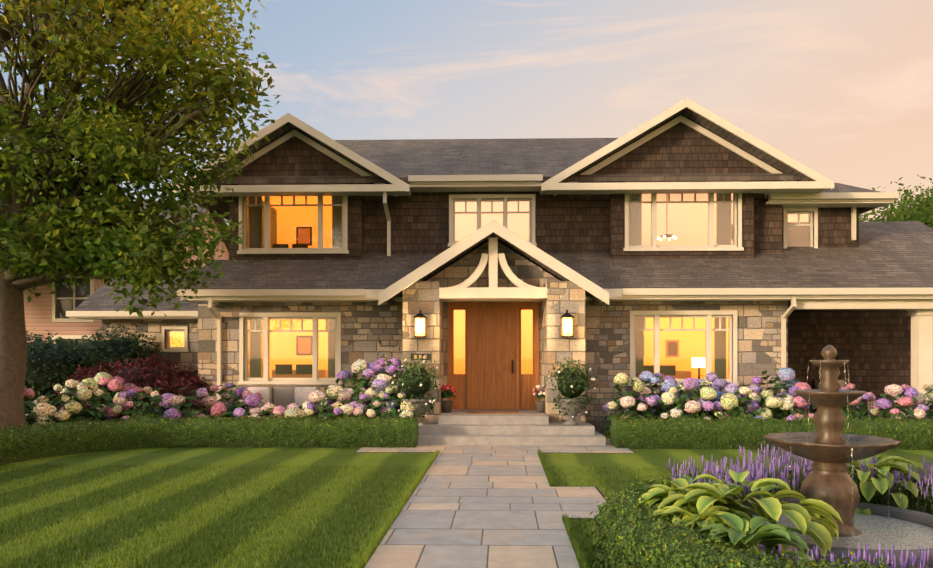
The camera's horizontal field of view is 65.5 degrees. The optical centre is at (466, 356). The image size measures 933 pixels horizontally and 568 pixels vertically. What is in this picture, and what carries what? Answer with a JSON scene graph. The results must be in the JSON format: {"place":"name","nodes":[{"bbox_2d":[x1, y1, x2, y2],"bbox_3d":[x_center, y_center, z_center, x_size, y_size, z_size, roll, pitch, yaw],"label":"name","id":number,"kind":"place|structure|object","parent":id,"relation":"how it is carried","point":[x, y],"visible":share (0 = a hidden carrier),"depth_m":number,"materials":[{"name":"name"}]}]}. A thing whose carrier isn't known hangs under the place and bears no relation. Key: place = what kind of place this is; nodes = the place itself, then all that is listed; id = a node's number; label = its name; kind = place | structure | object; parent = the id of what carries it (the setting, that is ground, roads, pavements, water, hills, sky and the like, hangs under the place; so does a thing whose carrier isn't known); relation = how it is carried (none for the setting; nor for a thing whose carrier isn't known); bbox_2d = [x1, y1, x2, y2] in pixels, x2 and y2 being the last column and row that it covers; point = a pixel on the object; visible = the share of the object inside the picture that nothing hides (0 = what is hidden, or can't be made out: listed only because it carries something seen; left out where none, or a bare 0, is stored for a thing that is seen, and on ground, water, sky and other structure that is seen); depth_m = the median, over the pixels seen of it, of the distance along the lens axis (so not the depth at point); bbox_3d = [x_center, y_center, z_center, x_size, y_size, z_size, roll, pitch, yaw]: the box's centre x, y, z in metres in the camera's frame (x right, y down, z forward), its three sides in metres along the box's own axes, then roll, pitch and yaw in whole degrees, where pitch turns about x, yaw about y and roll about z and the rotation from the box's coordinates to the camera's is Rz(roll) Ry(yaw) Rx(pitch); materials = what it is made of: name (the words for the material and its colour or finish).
{"place":"outdoors","nodes":[
{"label":"outdoors","id":0,"kind":"place"},
{"bbox_2d":[23,212,228,342],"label":"neighbour walls","id":1,"kind":"structure","parent":0,"point":[38,314],"depth_m":28.62,"materials":[{"name":"beige wood"}]},
{"bbox_2d":[52,274,93,348],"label":"trim","id":2,"kind":"structure","parent":1,"relation":"attached to","point":[54,309],"depth_m":28.56,"materials":[{"name":"white wood"}]},
{"bbox_2d":[57,278,89,348],"bbox_3d":[-16.990,-1.107,28.755,4.400,4.000,0.020,0,0,2],"label":"window glass","id":3,"kind":"object","parent":2,"relation":"in","point":[66,291],"visible":0.04,"depth_m":28.71,"materials":[{"name":"glass"}]},
{"bbox_2d":[124,200,228,251],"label":"neighbour roof","id":4,"kind":"structure","parent":1,"relation":"on","point":[219,220],"depth_m":32.78,"materials":[{"name":"grey"}]},
{"bbox_2d":[247,387,316,408],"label":"sofa pillows","id":5,"kind":"object","parent":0,"point":[301,395],"visible":0.54,"depth_m":15.66,"materials":[{"name":"beige fabric"}]},
{"bbox_2d":[253,386,319,409],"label":"sofa cushions","id":6,"kind":"object","parent":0,"point":[283,396],"visible":0.19,"depth_m":15.82,"materials":[{"name":"grey fabric"}]},
{"bbox_2d":[0,418,932,567],"bbox_3d":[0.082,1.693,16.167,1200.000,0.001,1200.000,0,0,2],"label":"ground","id":7,"kind":"structure","parent":0,"point":[342,457],"depth_m":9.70,"materials":[{"name":"green plant"}]},
{"bbox_2d":[0,152,132,302],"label":"tree","id":8,"kind":"object","parent":7,"relation":"on","point":[29,298],"depth_m":27.22,"materials":[{"name":"green plant"}]},
{"bbox_2d":[23,322,169,418],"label":"shrubs","id":9,"kind":"object","parent":7,"relation":"on","point":[50,365],"visible":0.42,"depth_m":16.92,"materials":[{"name":"green plant"}]},
{"bbox_2d":[53,355,214,419],"bbox_3d":[-7.495,0.800,16.546,3.716,1.706,2.194,0,0,2],"label":"maple","id":10,"kind":"object","parent":7,"relation":"on","point":[156,376],"visible":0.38,"depth_m":16.11,"materials":[{"name":"red plant"}]},
{"bbox_2d":[0,0,280,428],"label":"tree","id":11,"kind":"object","parent":7,"relation":"on","point":[112,198],"depth_m":11.95,"materials":[{"name":"green plant"}]},
{"bbox_2d":[0,411,418,465],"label":"hedge","id":12,"kind":"object","parent":7,"relation":"on","point":[20,443],"visible":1,"depth_m":13.46,"materials":[{"name":"green plant"}]},
{"bbox_2d":[23,357,423,425],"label":"hydrangea flowers","id":13,"kind":"object","parent":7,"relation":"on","point":[43,409],"visible":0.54,"depth_m":14.44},
{"bbox_2d":[69,98,932,399],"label":"house trim","id":14,"kind":"structure","parent":7,"relation":"on","point":[919,310],"depth_m":16.39,"materials":[{"name":"beige wood"}]},
{"bbox_2d":[160,326,188,351],"bbox_3d":[-7.536,-0.454,18.790,0.730,0.660,0.160,0,0,2],"label":"window frame","id":15,"kind":"object","parent":14,"relation":"attached to","point":[165,341],"visible":0.79,"depth_m":18.74,"materials":[{"name":"beige wood"}]},
{"bbox_2d":[168,332,183,346],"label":"window glass","id":16,"kind":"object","parent":14,"relation":"attached to","point":[179,341],"depth_m":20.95,"materials":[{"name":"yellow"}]},
{"bbox_2d":[248,319,334,377],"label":"room window","id":17,"kind":"structure","parent":14,"relation":"attached to","point":[292,339],"depth_m":19.27,"materials":[{"name":"orange"}]},
{"bbox_2d":[237,184,348,253],"bbox_3d":[-4.125,-3.275,17.299,2.660,1.650,0.160,0,0,2],"label":"window frame","id":18,"kind":"object","parent":14,"relation":"attached to","point":[267,249],"visible":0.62,"depth_m":17.28,"materials":[{"name":"beige wood"}]},
{"bbox_2d":[246,196,341,247],"bbox_3d":[-4.123,-3.267,17.352,2.430,1.480,0.006,0,0,2],"label":"window glass","id":19,"kind":"object","parent":18,"relation":"in","point":[255,218],"visible":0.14,"depth_m":17.35,"materials":[{"name":"glass"}]},
{"bbox_2d":[247,196,341,247],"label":"room window","id":20,"kind":"structure","parent":14,"relation":"attached to","point":[327,210],"depth_m":20.23,"materials":[{"name":"orange"}]},
{"bbox_2d":[413,310,426,337],"bbox_3d":[-0.943,-0.677,14.864,0.260,0.560,0.260,0,0,2],"label":"sconce frame","id":21,"kind":"object","parent":14,"relation":"attached to","point":[419,315],"visible":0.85,"depth_m":14.75,"materials":[{"name":"black metal"}]},
{"bbox_2d":[415,318,425,335],"bbox_3d":[-0.944,-0.607,14.854,0.200,0.360,0.184,0,0,2],"label":"lantern glass","id":22,"kind":"object","parent":21,"relation":"in","point":[419,326],"visible":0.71,"depth_m":14.76,"materials":[{"name":"white glass"}]},
{"bbox_2d":[411,354,430,359],"bbox_3d":[-0.940,0.003,14.986,0.420,0.140,0.015,0,0,2],"label":"number plaque","id":23,"kind":"object","parent":14,"relation":"attached to","point":[428,357],"visible":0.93,"depth_m":14.98,"materials":[{"name":"grey metal"}]},
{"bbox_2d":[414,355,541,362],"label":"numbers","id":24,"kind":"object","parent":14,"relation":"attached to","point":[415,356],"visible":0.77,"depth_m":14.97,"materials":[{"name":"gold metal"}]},
{"bbox_2d":[455,201,528,240],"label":"window","id":25,"kind":"structure","parent":14,"relation":"attached to","point":[463,220],"depth_m":20.43,"materials":[{"name":"brown"}]},
{"bbox_2d":[448,194,536,246],"bbox_3d":[0.617,-3.275,17.473,2.130,1.250,0.160,0,0,2],"label":"window frame","id":26,"kind":"object","parent":14,"relation":"attached to","point":[505,199],"visible":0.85,"depth_m":17.44,"materials":[{"name":"beige wood"}]},
{"bbox_2d":[455,201,528,239],"bbox_3d":[0.618,-3.267,17.526,1.900,1.080,0.006,0,0,2],"label":"window glass","id":27,"kind":"object","parent":26,"relation":"in","point":[511,205],"depth_m":17.53,"materials":[{"name":"glass"}]},
{"bbox_2d":[454,310,532,373],"bbox_3d":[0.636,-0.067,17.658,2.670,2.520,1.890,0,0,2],"label":"sidelight","id":28,"kind":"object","parent":14,"relation":"in","point":[527,326],"depth_m":18.58,"materials":[{"name":"yellow"}]},
{"bbox_2d":[66,174,932,399],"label":"gutters","id":29,"kind":"object","parent":14,"relation":"attached to","point":[625,291],"visible":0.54,"depth_m":15.88,"materials":[{"name":"beige metal"}]},
{"bbox_2d":[560,310,573,336],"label":"sconce frame","id":30,"kind":"object","parent":14,"relation":"attached to","point":[567,315],"visible":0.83,"depth_m":14.68,"materials":[{"name":"black metal"}]},
{"bbox_2d":[563,318,571,335],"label":"sconce glass","id":31,"kind":"object","parent":30,"relation":"in","point":[567,326],"visible":0.71,"depth_m":14.68,"materials":[{"name":"white glass"}]},
{"bbox_2d":[630,193,732,244],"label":"window","id":32,"kind":"structure","parent":14,"relation":"attached to","point":[679,231],"depth_m":20.00,"materials":[{"name":"brown"}]},
{"bbox_2d":[636,318,727,378],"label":"room window","id":33,"kind":"structure","parent":14,"relation":"attached to","point":[683,369],"depth_m":19.01,"materials":[{"name":"orange"}]},
{"bbox_2d":[628,310,738,385],"bbox_3d":[4.791,-0.190,16.062,2.410,1.660,0.160,0,0,2],"label":"window frame","id":34,"kind":"object","parent":14,"relation":"attached to","point":[707,315],"visible":0.81,"depth_m":16.04,"materials":[{"name":"beige wood"}]},
{"bbox_2d":[636,317,728,378],"bbox_3d":[4.792,-0.182,16.115,2.180,1.490,0.006,0,0,2],"label":"window glass","id":35,"kind":"object","parent":34,"relation":"in","point":[720,372],"visible":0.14,"depth_m":16.11,"materials":[{"name":"glass"}]},
{"bbox_2d":[623,181,743,250],"bbox_3d":[5.082,-3.300,17.055,2.780,1.640,0.160,0,0,2],"label":"window frame","id":36,"kind":"object","parent":14,"relation":"attached to","point":[654,246],"visible":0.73,"depth_m":17.03,"materials":[{"name":"beige wood"}]},
{"bbox_2d":[630,193,733,244],"bbox_3d":[5.083,-3.292,17.108,2.550,1.470,0.006,0,0,2],"label":"window glass","id":37,"kind":"object","parent":36,"relation":"in","point":[663,213],"visible":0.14,"depth_m":17.11,"materials":[{"name":"clear glass"}]},
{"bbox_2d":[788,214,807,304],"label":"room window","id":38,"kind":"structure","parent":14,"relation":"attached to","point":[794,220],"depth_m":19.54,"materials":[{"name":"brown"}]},
{"bbox_2d":[783,207,817,247],"bbox_3d":[8.072,-2.950,17.576,0.880,1.330,0.160,0,0,2],"label":"window frame","id":39,"kind":"object","parent":14,"relation":"attached to","point":[811,211],"visible":0.58,"depth_m":17.53,"materials":[{"name":"beige wood"}]},
{"bbox_2d":[788,214,809,246],"bbox_3d":[8.073,-2.942,17.628,0.660,1.170,0.006,0,0,2],"label":"window glass","id":40,"kind":"object","parent":39,"relation":"in","point":[799,231],"visible":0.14,"depth_m":17.63,"materials":[{"name":"clear glass"}]},
{"bbox_2d":[102,241,932,432],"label":"stone wall","id":41,"kind":"structure","parent":7,"relation":"on","point":[375,332],"depth_m":16.08,"materials":[{"name":"beige stone"}]},
{"bbox_2d":[238,312,341,384],"bbox_3d":[-3.951,-0.185,16.294,2.340,1.610,0.160,0,0,2],"label":"window frame","id":42,"kind":"object","parent":41,"relation":"attached to","point":[266,331],"visible":0.92,"depth_m":16.27,"materials":[{"name":"beige wood"}]},
{"bbox_2d":[247,319,334,377],"bbox_3d":[-3.950,-0.177,16.347,2.110,1.440,0.006,0,0,2],"label":"window glass","id":43,"kind":"object","parent":42,"relation":"in","point":[297,366],"visible":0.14,"depth_m":16.35,"materials":[{"name":"glass"}]},
{"bbox_2d":[447,302,538,409],"bbox_3d":[0.606,-0.017,16.493,2.070,2.420,0.220,0,0,2],"label":"door","id":44,"kind":"structure","parent":41,"relation":"in","point":[488,379],"depth_m":16.47,"materials":[{"name":"brown wood"}]},
{"bbox_2d":[418,409,881,444],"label":"steps","id":45,"kind":"structure","parent":7,"relation":"on","point":[463,427],"depth_m":14.19,"materials":[{"name":"stone"}]},
{"bbox_2d":[388,356,443,423],"bbox_3d":[-1.021,0.671,14.575,1.117,1.375,1.054,0,0,2],"label":"potted plant","id":46,"kind":"object","parent":45,"relation":"on","point":[414,377],"depth_m":14.37,"materials":[{"name":"green plant"}]},
{"bbox_2d":[441,401,452,412],"bbox_3d":[-0.433,1.073,15.631,0.300,0.240,0.300,0,0,2],"label":"pot","id":47,"kind":"object","parent":45,"relation":"on","point":[446,406],"visible":0.92,"depth_m":15.53,"materials":[{"name":"grey ceramic"}]},
{"bbox_2d":[441,384,456,398],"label":"flowers","id":48,"kind":"object","parent":47,"relation":"in","point":[446,394],"depth_m":15.54,"materials":[{"name":"plant"}]},
{"bbox_2d":[467,411,518,413],"bbox_3d":[0.565,1.186,15.529,1.100,0.015,0.650,0,0,2],"label":"door mat","id":49,"kind":"object","parent":45,"relation":"on","point":[492,412],"depth_m":15.34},
{"bbox_2d":[535,401,544,412],"bbox_3d":[1.617,1.073,15.576,0.300,0.240,0.300,0,0,2],"label":"pot","id":50,"kind":"object","parent":45,"relation":"on","point":[540,406],"visible":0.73,"depth_m":15.47,"materials":[{"name":"beige ceramic"}]},
{"bbox_2d":[532,384,544,399],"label":"flowers","id":51,"kind":"object","parent":50,"relation":"in","point":[539,396],"depth_m":15.51,"materials":[{"name":"plant"}]},
{"bbox_2d":[544,357,597,424],"bbox_3d":[2.110,0.658,14.479,1.102,1.400,1.045,0,0,2],"label":"potted plant","id":52,"kind":"object","parent":45,"relation":"on","point":[573,376],"depth_m":14.30,"materials":[{"name":"green plant"}]},
{"bbox_2d":[797,379,896,411],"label":"porch chairs","id":53,"kind":"object","parent":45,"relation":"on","point":[815,382],"visible":0.1,"depth_m":18.53,"materials":[{"name":"wicker"}]},
{"bbox_2d":[788,380,843,391],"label":"porch cushions","id":54,"kind":"object","parent":53,"relation":"on","point":[841,382],"visible":0.06,"depth_m":18.38,"materials":[{"name":"fabric"}]},
{"bbox_2d":[588,465,932,567],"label":"ground cover","id":55,"kind":"object","parent":7,"relation":"on","point":[628,532],"visible":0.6,"depth_m":5.18,"materials":[{"name":"green plant"}]},
{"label":"mulch","id":56,"kind":"object","parent":55,"relation":"on","visible":0},
{"bbox_2d":[637,455,931,563],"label":"hosta plants","id":57,"kind":"object","parent":56,"relation":"on","point":[725,511],"visible":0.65,"depth_m":5.58,"materials":[{"name":"green plant"}]},
{"bbox_2d":[601,368,932,438],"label":"hydrangea bushes","id":58,"kind":"object","parent":7,"relation":"on","point":[860,413],"visible":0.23,"depth_m":14.35,"materials":[{"name":"plant"}]},
{"bbox_2d":[602,368,932,420],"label":"hydrangea heads","id":59,"kind":"object","parent":58,"relation":"attached to","point":[728,400],"visible":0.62,"depth_m":14.23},
{"bbox_2d":[608,414,932,449],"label":"hedge","id":60,"kind":"object","parent":7,"relation":"on","point":[735,432],"visible":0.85,"depth_m":13.30,"materials":[{"name":"green plant"}]},
{"bbox_2d":[667,442,932,567],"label":"lavender","id":61,"kind":"object","parent":7,"relation":"on","point":[758,474],"depth_m":7.07,"materials":[{"name":"purple plant"}]},
{"bbox_2d":[745,497,932,567],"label":"pool wall","id":62,"kind":"structure","parent":7,"relation":"on","point":[921,518],"depth_m":5.40,"materials":[{"name":"stone"}]},
{"bbox_2d":[859,178,932,228],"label":"tree","id":63,"kind":"object","parent":7,"relation":"on","point":[924,216],"visible":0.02,"depth_m":24.73,"materials":[{"name":"green plant"}]},
{"bbox_2d":[0,0,932,224],"label":"sky","id":64,"kind":"structure","parent":0,"point":[843,89],"materials":[{"name":"blue"}]},
{"bbox_2d":[355,439,635,567],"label":"path","id":65,"kind":"structure","parent":0,"point":[486,506],"depth_m":7.83,"materials":[{"name":"grey stone"}]},
{"bbox_2d":[73,108,932,310],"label":"house roof","id":66,"kind":"structure","parent":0,"point":[892,255],"depth_m":16.93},
{"bbox_2d":[202,114,915,410],"bbox_3d":[3.229,-2.040,20.560,19.140,7.467,7.050,0,0,2],"label":"house siding","id":67,"kind":"object","parent":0,"point":[873,346],"visible":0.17,"depth_m":17.41,"materials":[{"name":"brown wood"}]},
{"bbox_2d":[746,509,932,549],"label":"gravel bed","id":68,"kind":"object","parent":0,"point":[895,535],"depth_m":6.12,"materials":[{"name":"grey gravel"}]},
{"bbox_2d":[763,345,900,536],"bbox_3d":[3.140,0.743,6.282,1.076,1.700,1.076,0,0,2],"label":"fountain","id":69,"kind":"object","parent":68,"relation":"on","point":[828,480],"visible":0.9,"depth_m":6.16,"materials":[{"name":"stone"}]},
{"bbox_2d":[756,362,932,549],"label":"water","id":70,"kind":"structure","parent":0,"point":[901,523],"depth_m":6.12,"materials":[{"name":"liquid"}]}
]}

